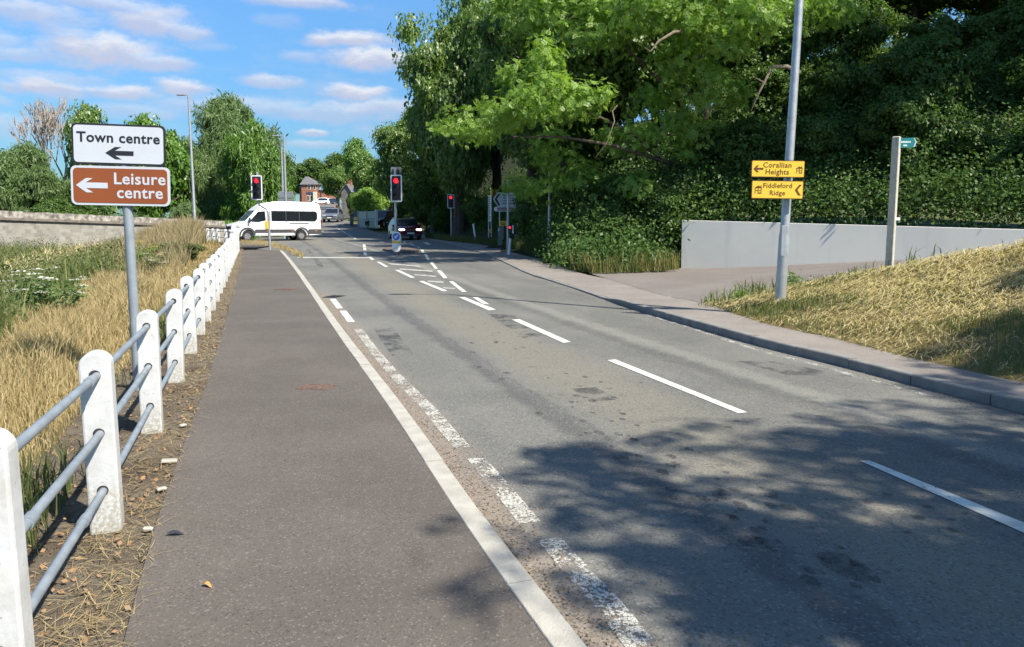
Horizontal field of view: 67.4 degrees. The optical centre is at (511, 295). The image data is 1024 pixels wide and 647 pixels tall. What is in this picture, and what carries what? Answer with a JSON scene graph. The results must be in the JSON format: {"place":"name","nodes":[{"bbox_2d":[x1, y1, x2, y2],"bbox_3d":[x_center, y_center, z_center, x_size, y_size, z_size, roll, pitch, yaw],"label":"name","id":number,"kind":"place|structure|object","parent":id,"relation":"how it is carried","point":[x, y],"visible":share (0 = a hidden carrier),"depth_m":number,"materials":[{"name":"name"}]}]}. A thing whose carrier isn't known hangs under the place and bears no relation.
{"place":"outdoors","nodes":[
{"label":"outdoors","id":0,"kind":"place"},
{"bbox_2d":[0,238,242,473],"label":"meadow ground","id":1,"kind":"structure","parent":0,"point":[54,404],"depth_m":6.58,"materials":[{"name":"plant"}]},
{"bbox_2d":[0,266,95,312],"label":"hogweed","id":2,"kind":"object","parent":1,"relation":"on","point":[41,289],"visible":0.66,"depth_m":12.52,"materials":[{"name":"green plant"}]},
{"bbox_2d":[0,239,120,302],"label":"meadow seed heads","id":3,"kind":"object","parent":1,"relation":"on","point":[70,250],"visible":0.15,"depth_m":27.69,"materials":[{"name":"beige plant"}]},
{"bbox_2d":[0,231,145,345],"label":"meadow weeds","id":4,"kind":"object","parent":1,"relation":"on","point":[92,267],"visible":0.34,"depth_m":19.86,"materials":[{"name":"green plant"}]},
{"bbox_2d":[52,211,209,278],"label":"tall dry weeds","id":5,"kind":"object","parent":1,"relation":"on","point":[190,231],"visible":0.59,"depth_m":27.37,"materials":[{"name":"beige plant"}]},
{"bbox_2d":[148,240,207,260],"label":"shrub","id":6,"kind":"object","parent":1,"relation":"on","point":[197,249],"visible":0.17,"depth_m":25.21,"materials":[{"name":"green plant"}]},
{"bbox_2d":[20,247,243,646],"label":"verge","id":7,"kind":"structure","parent":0,"point":[48,557],"depth_m":4.20,"materials":[{"name":"soil"}]},
{"bbox_2d":[13,249,216,552],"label":"grass","id":8,"kind":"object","parent":7,"relation":"on","point":[28,485],"visible":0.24,"depth_m":4.42,"materials":[{"name":"green plant"}]},
{"bbox_2d":[0,228,239,646],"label":"post and rail fence","id":9,"kind":"object","parent":7,"relation":"on","point":[189,306],"visible":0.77,"depth_m":3.97,"materials":[{"name":"white paint"}]},
{"bbox_2d":[70,123,170,390],"bbox_3d":[-3.658,-0.105,7.309,0.886,3.009,0.111,-1,6,-7],"label":"direction sign","id":10,"kind":"object","parent":7,"relation":"on","point":[125,184],"visible":1,"depth_m":7.17,"materials":[{"name":"brown metal"}]},
{"bbox_2d":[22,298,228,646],"bbox_3d":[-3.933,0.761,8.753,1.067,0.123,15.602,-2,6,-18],"label":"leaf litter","id":11,"kind":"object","parent":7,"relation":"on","point":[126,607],"visible":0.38,"depth_m":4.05,"materials":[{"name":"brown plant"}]},
{"bbox_2d":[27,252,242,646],"bbox_3d":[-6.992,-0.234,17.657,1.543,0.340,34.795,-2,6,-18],"label":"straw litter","id":12,"kind":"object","parent":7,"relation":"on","point":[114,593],"visible":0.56,"depth_m":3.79,"materials":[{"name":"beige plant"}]},
{"bbox_2d":[122,245,550,646],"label":"footpath","id":13,"kind":"structure","parent":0,"point":[331,517],"depth_m":4.12,"materials":[{"name":"grey asphalt"}]},
{"bbox_2d":[251,172,270,249],"bbox_3d":[-11.658,-3.788,35.646,0.784,3.884,0.466,0,6,0],"label":"traffic signal","id":14,"kind":"object","parent":13,"relation":"on","point":[256,188],"visible":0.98,"depth_m":35.54,"materials":[{"name":"metal"}]},
{"bbox_2d":[0,0,993,218],"label":"sky","id":15,"kind":"structure","parent":0,"point":[324,71],"materials":[{"name":"blue"}]},
{"bbox_2d":[65,203,1023,646],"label":"road","id":16,"kind":"structure","parent":0,"point":[943,569],"depth_m":5.33,"materials":[{"name":"grey asphalt"}]},
{"bbox_2d":[176,94,195,218],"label":"street lamp","id":17,"kind":"object","parent":16,"relation":"on","point":[192,168],"visible":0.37,"depth_m":46.38,"materials":[{"name":"metal"}]},
{"bbox_2d":[240,239,302,257],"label":"tactile paving","id":18,"kind":"structure","parent":16,"relation":"on","point":[292,250],"depth_m":39.89,"materials":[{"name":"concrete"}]},
{"bbox_2d":[225,202,321,240],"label":"minibus","id":19,"kind":"object","parent":16,"relation":"on","point":[296,220],"visible":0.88,"depth_m":53.66,"materials":[{"name":"white paint"}]},
{"bbox_2d":[271,211,316,220],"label":"side window","id":20,"kind":"structure","parent":19,"relation":"in","point":[275,215],"depth_m":54.04,"materials":[{"name":"black glass"}]},
{"bbox_2d":[322,208,343,221],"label":"car","id":21,"kind":"object","parent":16,"relation":"on","point":[336,214],"visible":1,"depth_m":91.38,"materials":[{"name":"silver metal"}]},
{"bbox_2d":[357,209,377,228],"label":"garden fence","id":22,"kind":"object","parent":16,"relation":"on","point":[371,217],"visible":1,"depth_m":76.13,"materials":[{"name":"grey paint"}]},
{"bbox_2d":[383,247,418,252],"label":"traffic island","id":23,"kind":"structure","parent":16,"relation":"on","point":[404,250],"depth_m":35.50,"materials":[{"name":"grey concrete"}]},
{"bbox_2d":[390,167,401,231],"bbox_3d":[-4.914,-3.542,32.716,0.474,3.889,1.423,-1,6,-9],"label":"traffic signal","id":24,"kind":"object","parent":23,"relation":"on","point":[396,184],"visible":1,"depth_m":32.17,"materials":[{"name":"metal"}]},
{"bbox_2d":[388,217,421,239],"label":"car","id":25,"kind":"object","parent":16,"relation":"on","point":[410,227],"visible":0.87,"depth_m":56.25,"materials":[{"name":"red paint"}]},
{"bbox_2d":[280,250,586,646],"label":"kerb","id":26,"kind":"structure","parent":16,"relation":"on","point":[550,622],"depth_m":4.06,"materials":[{"name":"concrete"}]},
{"bbox_2d":[354,329,651,646],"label":"road marking edge","id":27,"kind":"object","parent":16,"relation":"on","point":[552,543],"visible":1,"depth_m":3.95,"materials":[{"name":"paint"}]},
{"bbox_2d":[299,268,1019,646],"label":"gutter grit","id":28,"kind":"object","parent":16,"relation":"on","point":[537,508],"visible":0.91,"depth_m":4.13,"materials":[{"name":"grey gravel"}]},
{"bbox_2d":[469,341,880,587],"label":"road oil drips","id":29,"kind":"object","parent":16,"relation":"on","point":[852,572],"visible":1,"depth_m":4.00,"materials":[{"name":"black liquid"}]},
{"bbox_2d":[330,228,1023,532],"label":"road markings","id":30,"kind":"object","parent":16,"relation":"on","point":[1001,518],"visible":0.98,"depth_m":6.89,"materials":[{"name":"paint"}]},
{"bbox_2d":[421,236,1023,413],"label":"kerb","id":31,"kind":"structure","parent":16,"relation":"on","point":[989,397],"depth_m":8.91,"materials":[{"name":"grey concrete"}]},
{"bbox_2d":[590,272,698,301],"bbox_3d":[2.957,-0.463,20.904,1.374,0.103,12.663,0,6,0],"label":"driveway mouth","id":32,"kind":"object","parent":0,"point":[633,279],"visible":0.81,"depth_m":19.76},
{"bbox_2d":[273,205,1023,335],"bbox_3d":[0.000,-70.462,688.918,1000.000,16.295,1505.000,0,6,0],"label":"ground","id":33,"kind":"structure","parent":0,"point":[925,224],"depth_m":116.33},
{"bbox_2d":[0,139,68,211],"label":"willow tree","id":34,"kind":"object","parent":33,"relation":"on","point":[28,181],"visible":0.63,"depth_m":56.29,"materials":[{"name":"green plant"}]},
{"bbox_2d":[8,95,78,181],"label":"dead tree","id":35,"kind":"object","parent":33,"relation":"on","point":[48,122],"visible":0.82,"depth_m":69.12,"materials":[{"name":"plant"}]},
{"bbox_2d":[31,197,85,213],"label":"shrub","id":36,"kind":"object","parent":33,"relation":"on","point":[48,206],"visible":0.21,"depth_m":48.86,"materials":[{"name":"green plant"}]},
{"bbox_2d":[51,184,111,215],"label":"broadleaf tree","id":37,"kind":"object","parent":33,"relation":"on","point":[91,209],"visible":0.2,"depth_m":55.48,"materials":[{"name":"green plant"}]},
{"bbox_2d":[60,99,122,215],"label":"broadleaf tree","id":38,"kind":"object","parent":33,"relation":"on","point":[88,115],"visible":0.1,"depth_m":67.73,"materials":[{"name":"green plant"}]},
{"bbox_2d":[0,210,225,248],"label":"bridge wall","id":39,"kind":"structure","parent":33,"relation":"on","point":[31,226],"depth_m":38.35,"materials":[{"name":"stone"}]},
{"bbox_2d":[118,112,197,217],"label":"broadleaf tree","id":40,"kind":"object","parent":33,"relation":"on","point":[177,164],"visible":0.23,"depth_m":60.75,"materials":[{"name":"green plant"}]},
{"bbox_2d":[164,199,199,218],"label":"shrub","id":41,"kind":"object","parent":33,"relation":"on","point":[181,208],"visible":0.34,"depth_m":54.38,"materials":[{"name":"green plant"}]},
{"bbox_2d":[174,135,229,220],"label":"willow tree","id":42,"kind":"object","parent":33,"relation":"on","point":[209,199],"visible":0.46,"depth_m":64.38,"materials":[{"name":"green plant"}]},
{"bbox_2d":[196,115,231,220],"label":"willow tree","id":43,"kind":"object","parent":33,"relation":"on","point":[207,144],"visible":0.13,"depth_m":67.62,"materials":[{"name":"green plant"}]},
{"bbox_2d":[188,88,288,220],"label":"willow tree","id":44,"kind":"object","parent":33,"relation":"on","point":[218,110],"visible":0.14,"depth_m":69.76,"materials":[{"name":"green plant"}]},
{"bbox_2d":[215,114,295,236],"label":"willow tree","id":45,"kind":"object","parent":33,"relation":"on","point":[246,154],"visible":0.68,"depth_m":61.70,"materials":[{"name":"green plant"}]},
{"bbox_2d":[283,150,297,194],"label":"broadleaf tree","id":46,"kind":"object","parent":33,"relation":"on","point":[291,164],"visible":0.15,"depth_m":117.73,"materials":[{"name":"green plant"}]},
{"bbox_2d":[295,157,323,190],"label":"broadleaf tree","id":47,"kind":"object","parent":33,"relation":"on","point":[303,170],"visible":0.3,"depth_m":282.31,"materials":[{"name":"green plant"}]},
{"bbox_2d":[299,176,335,207],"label":"pub","id":48,"kind":"structure","parent":33,"relation":"on","point":[309,191],"depth_m":226.23,"materials":[{"name":"red brick"}]},
{"bbox_2d":[312,151,345,207],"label":"broadleaf tree","id":49,"kind":"object","parent":33,"relation":"on","point":[334,160],"visible":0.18,"depth_m":271.75,"materials":[{"name":"green plant"}]},
{"bbox_2d":[317,165,352,206],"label":"broadleaf tree","id":50,"kind":"object","parent":33,"relation":"on","point":[333,180],"visible":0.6,"depth_m":161.88,"materials":[{"name":"green plant"}]},
{"bbox_2d":[339,180,357,217],"bbox_3d":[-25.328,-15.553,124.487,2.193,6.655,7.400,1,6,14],"label":"cottage","id":51,"kind":"structure","parent":33,"relation":"on","point":[345,190],"depth_m":121.25,"materials":[{"name":"stone"}]},
{"bbox_2d":[340,136,374,182],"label":"broadleaf tree","id":52,"kind":"object","parent":33,"relation":"on","point":[355,153],"visible":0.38,"depth_m":145.54,"materials":[{"name":"green plant"}]},
{"bbox_2d":[350,187,390,211],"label":"garden tree","id":53,"kind":"object","parent":33,"relation":"on","point":[360,201],"visible":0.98,"depth_m":82.62,"materials":[{"name":"green plant"}]},
{"bbox_2d":[365,210,398,227],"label":"parked car","id":54,"kind":"object","parent":33,"relation":"on","point":[384,216],"visible":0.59,"depth_m":76.66,"materials":[{"name":"black paint"}]},
{"bbox_2d":[366,106,419,200],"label":"broadleaf tree","id":55,"kind":"object","parent":33,"relation":"on","point":[391,140],"visible":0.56,"depth_m":74.35,"materials":[{"name":"green plant"}]},
{"bbox_2d":[391,194,417,222],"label":"shrub","id":56,"kind":"object","parent":33,"relation":"on","point":[402,211],"visible":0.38,"depth_m":75.26,"materials":[{"name":"green plant"}]},
{"bbox_2d":[387,0,512,235],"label":"broadleaf tree","id":57,"kind":"object","parent":33,"relation":"on","point":[457,167],"visible":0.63,"depth_m":54.90,"materials":[{"name":"green plant"}]},
{"bbox_2d":[681,220,1023,267],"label":"white wall","id":58,"kind":"structure","parent":33,"relation":"on","point":[720,244],"depth_m":24.00,"materials":[{"name":"paint"}]},
{"bbox_2d":[418,32,1023,276],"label":"hillside","id":59,"kind":"structure","parent":0,"point":[468,232],"depth_m":45.57,"materials":[{"name":"green plant"}]},
{"bbox_2d":[345,156,380,191],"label":"broadleaf tree","id":60,"kind":"object","parent":59,"relation":"on","point":[356,174],"visible":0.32,"depth_m":107.60,"materials":[{"name":"green plant"}]},
{"bbox_2d":[403,192,430,232],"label":"shrub","id":61,"kind":"object","parent":59,"relation":"on","point":[418,215],"visible":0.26,"depth_m":69.56,"materials":[{"name":"green plant"}]},
{"bbox_2d":[400,97,453,233],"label":"broadleaf tree","id":62,"kind":"object","parent":59,"relation":"on","point":[424,186],"visible":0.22,"depth_m":61.62,"materials":[{"name":"green plant"}]},
{"bbox_2d":[416,194,470,235],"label":"shrub","id":63,"kind":"object","parent":59,"relation":"on","point":[441,215],"visible":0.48,"depth_m":61.78,"materials":[{"name":"green plant"}]},
{"bbox_2d":[423,2,521,201],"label":"broadleaf tree","id":64,"kind":"object","parent":59,"relation":"on","point":[496,164],"visible":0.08,"depth_m":62.94,"materials":[{"name":"green plant"}]},
{"bbox_2d":[459,196,493,231],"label":"shrub","id":65,"kind":"object","parent":59,"relation":"on","point":[477,212],"visible":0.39,"depth_m":51.90,"materials":[{"name":"green plant"}]},
{"bbox_2d":[489,201,512,230],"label":"shrub","id":66,"kind":"object","parent":59,"relation":"on","point":[495,220],"visible":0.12,"depth_m":47.32,"materials":[{"name":"green plant"}]},
{"bbox_2d":[459,1,549,188],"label":"broadleaf tree","id":67,"kind":"object","parent":59,"relation":"on","point":[493,44],"visible":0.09,"depth_m":45.46,"materials":[{"name":"green plant"}]},
{"bbox_2d":[493,193,517,223],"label":"chevron direction sign","id":68,"kind":"object","parent":59,"relation":"on","point":[500,200],"visible":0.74,"depth_m":41.70,"materials":[{"name":"metal"}]},
{"bbox_2d":[510,192,543,241],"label":"shrub","id":69,"kind":"object","parent":59,"relation":"on","point":[520,216],"visible":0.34,"depth_m":37.48,"materials":[{"name":"green plant"}]},
{"bbox_2d":[425,231,680,264],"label":"roadside grass","id":70,"kind":"structure","parent":59,"relation":"on","point":[522,246],"depth_m":43.08,"materials":[{"name":"green plant"}]},
{"bbox_2d":[477,0,641,173],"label":"broadleaf tree","id":71,"kind":"object","parent":59,"relation":"on","point":[587,149],"visible":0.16,"depth_m":37.35,"materials":[{"name":"green plant"}]},
{"bbox_2d":[536,168,594,226],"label":"shrub","id":72,"kind":"object","parent":59,"relation":"on","point":[543,199],"visible":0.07,"depth_m":32.36,"materials":[{"name":"green plant"}]},
{"bbox_2d":[551,175,607,221],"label":"shrub","id":73,"kind":"object","parent":59,"relation":"on","point":[577,196],"visible":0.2,"depth_m":28.52,"materials":[{"name":"green plant"}]},
{"bbox_2d":[574,207,625,249],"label":"shrub","id":74,"kind":"object","parent":59,"relation":"on","point":[590,213],"visible":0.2,"depth_m":26.86,"materials":[{"name":"green plant"}]},
{"bbox_2d":[548,243,681,272],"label":"tall grass","id":75,"kind":"structure","parent":59,"relation":"on","point":[664,264],"depth_m":23.08,"materials":[{"name":"green plant"}]},
{"bbox_2d":[595,169,655,227],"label":"shrub","id":76,"kind":"object","parent":59,"relation":"on","point":[603,189],"visible":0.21,"depth_m":27.58,"materials":[{"name":"green plant"}]},
{"bbox_2d":[525,0,745,170],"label":"broadleaf tree","id":77,"kind":"object","parent":59,"relation":"on","point":[628,75],"visible":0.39,"depth_m":33.34,"materials":[{"name":"green plant"}]},
{"bbox_2d":[426,0,869,221],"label":"ash tree","id":78,"kind":"object","parent":59,"relation":"on","point":[740,33],"visible":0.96,"depth_m":26.12,"materials":[{"name":"green plant"}]},
{"bbox_2d":[629,179,702,251],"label":"shrub","id":79,"kind":"object","parent":59,"relation":"on","point":[665,202],"visible":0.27,"depth_m":26.49,"materials":[{"name":"green plant"}]},
{"bbox_2d":[663,0,817,107],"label":"broadleaf tree","id":80,"kind":"object","parent":59,"relation":"on","point":[780,36],"visible":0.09,"depth_m":33.18,"materials":[{"name":"green plant"}]},
{"bbox_2d":[465,1,1023,282],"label":"undergrowth","id":81,"kind":"object","parent":59,"relation":"on","point":[710,203],"visible":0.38,"depth_m":25.38,"materials":[{"name":"green plant"}]},
{"bbox_2d":[696,114,798,189],"bbox_3d":[8.308,-4.789,27.398,3.510,3.538,2.976,5,7,41],"label":"shrub","id":82,"kind":"object","parent":59,"relation":"on","point":[744,132],"visible":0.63,"depth_m":26.71,"materials":[{"name":"green plant"}]},
{"bbox_2d":[708,59,801,130],"bbox_3d":[9.599,-7.288,30.853,4.063,3.988,3.328,0,6,0],"label":"shrub","id":83,"kind":"object","parent":59,"relation":"on","point":[776,83],"visible":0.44,"depth_m":29.97,"materials":[{"name":"green plant"}]},
{"bbox_2d":[707,24,808,83],"bbox_3d":[10.928,-9.990,34.388,4.920,4.506,3.952,0,6,0],"label":"shrub","id":84,"kind":"object","parent":59,"relation":"on","point":[782,55],"visible":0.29,"depth_m":33.18,"materials":[{"name":"green plant"}]},
{"bbox_2d":[775,104,883,208],"bbox_3d":[10.979,-4.786,26.733,3.835,3.636,3.110,-3,6,-32],"label":"shrub","id":85,"kind":"object","parent":59,"relation":"on","point":[822,134],"visible":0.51,"depth_m":25.77,"materials":[{"name":"green plant"}]},
{"bbox_2d":[796,55,891,124],"bbox_3d":[12.599,-7.226,29.728,3.519,4.068,4.340,2,6,18],"label":"shrub","id":86,"kind":"object","parent":59,"relation":"on","point":[820,90],"visible":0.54,"depth_m":28.73,"materials":[{"name":"green plant"}]},
{"bbox_2d":[799,0,908,85],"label":"shrub","id":87,"kind":"object","parent":59,"relation":"on","point":[875,29],"visible":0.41,"depth_m":31.58,"materials":[{"name":"green plant"}]},
{"bbox_2d":[853,79,971,184],"bbox_3d":[13.017,-4.929,24.989,3.631,4.265,2.922,0,6,0],"label":"shrub","id":88,"kind":"object","parent":59,"relation":"on","point":[913,112],"visible":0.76,"depth_m":24.23,"materials":[{"name":"green plant"}]},
{"bbox_2d":[895,0,951,33],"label":"broadleaf tree","id":89,"kind":"object","parent":59,"relation":"on","point":[915,6],"visible":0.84,"depth_m":40.60,"materials":[{"name":"green plant"}]},
{"bbox_2d":[888,0,978,44],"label":"broadleaf tree","id":90,"kind":"object","parent":59,"relation":"on","point":[920,14],"visible":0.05,"depth_m":47.14,"materials":[{"name":"green plant"}]},
{"bbox_2d":[873,29,999,120],"bbox_3d":[15.056,-7.348,27.595,3.972,4.723,3.368,4,7,36],"label":"shrub","id":91,"kind":"object","parent":59,"relation":"on","point":[928,61],"visible":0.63,"depth_m":26.78,"materials":[{"name":"green plant"}]},
{"bbox_2d":[891,9,1003,80],"bbox_3d":[17.447,-9.655,31.295,3.928,4.423,4.844,2,6,19],"label":"shrub","id":92,"kind":"object","parent":59,"relation":"on","point":[980,26],"visible":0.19,"depth_m":29.68,"materials":[{"name":"green plant"}]},
{"bbox_2d":[941,0,1020,24],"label":"broadleaf tree","id":93,"kind":"object","parent":59,"relation":"on","point":[964,9],"visible":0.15,"depth_m":58.70,"materials":[{"name":"green plant"}]},
{"bbox_2d":[944,0,1019,15],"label":"broadleaf tree","id":94,"kind":"object","parent":59,"relation":"on","point":[986,5],"visible":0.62,"depth_m":42.76,"materials":[{"name":"green plant"}]},
{"bbox_2d":[949,105,1023,183],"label":"shrub","id":95,"kind":"object","parent":59,"relation":"on","point":[1006,142],"visible":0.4,"depth_m":23.74,"materials":[{"name":"green plant"}]},
{"bbox_2d":[973,52,1023,125],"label":"shrub","id":96,"kind":"object","parent":59,"relation":"on","point":[1014,75],"visible":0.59,"depth_m":26.27,"materials":[{"name":"green plant"}]},
{"bbox_2d":[983,0,1023,78],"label":"shrub","id":97,"kind":"object","parent":59,"relation":"on","point":[1012,21],"visible":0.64,"depth_m":29.12,"materials":[{"name":"green plant"}]},
{"bbox_2d":[422,234,1023,396],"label":"pavement","id":98,"kind":"structure","parent":0,"point":[619,290],"depth_m":11.76,"materials":[{"name":"concrete"}]},
{"bbox_2d":[632,258,937,302],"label":"driveway","id":99,"kind":"structure","parent":0,"point":[698,284],"depth_m":20.55,"materials":[{"name":"concrete"}]},
{"bbox_2d":[708,237,1023,382],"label":"bank","id":100,"kind":"structure","parent":0,"point":[1016,375],"depth_m":10.10,"materials":[{"name":"plant"}]},
{"bbox_2d":[775,0,803,302],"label":"street lamp","id":101,"kind":"object","parent":100,"relation":"on","point":[782,265],"visible":0.93,"depth_m":12.44,"materials":[{"name":"metal"}]},
{"bbox_2d":[751,180,803,198],"bbox_3d":[4.282,-1.712,12.433,0.823,0.290,0.090,1,6,3],"label":"yellow direction sign","id":102,"kind":"object","parent":101,"relation":"attached to","point":[762,189],"visible":1,"depth_m":12.39,"materials":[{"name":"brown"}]},
{"bbox_2d":[751,160,804,177],"bbox_3d":[4.281,-2.042,12.401,0.844,0.270,0.091,1,6,3],"label":"yellow direction sign","id":103,"kind":"object","parent":101,"relation":"attached to","point":[778,168],"visible":1,"depth_m":12.36,"materials":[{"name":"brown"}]},
{"bbox_2d":[696,243,1009,306],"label":"ridge weeds","id":104,"kind":"object","parent":100,"relation":"on","point":[753,291],"visible":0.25,"depth_m":13.77,"materials":[{"name":"green plant"}]},
{"bbox_2d":[700,239,1023,382],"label":"mown straw","id":105,"kind":"object","parent":100,"relation":"on","point":[919,301],"visible":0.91,"depth_m":10.77,"materials":[{"name":"beige plant"}]},
{"bbox_2d":[885,136,916,268],"bbox_3d":[6.559,-1.408,12.942,0.499,2.500,0.153,-1,6,-6],"label":"fingerpost","id":106,"kind":"object","parent":100,"relation":"on","point":[898,143],"visible":0.9,"depth_m":12.86,"materials":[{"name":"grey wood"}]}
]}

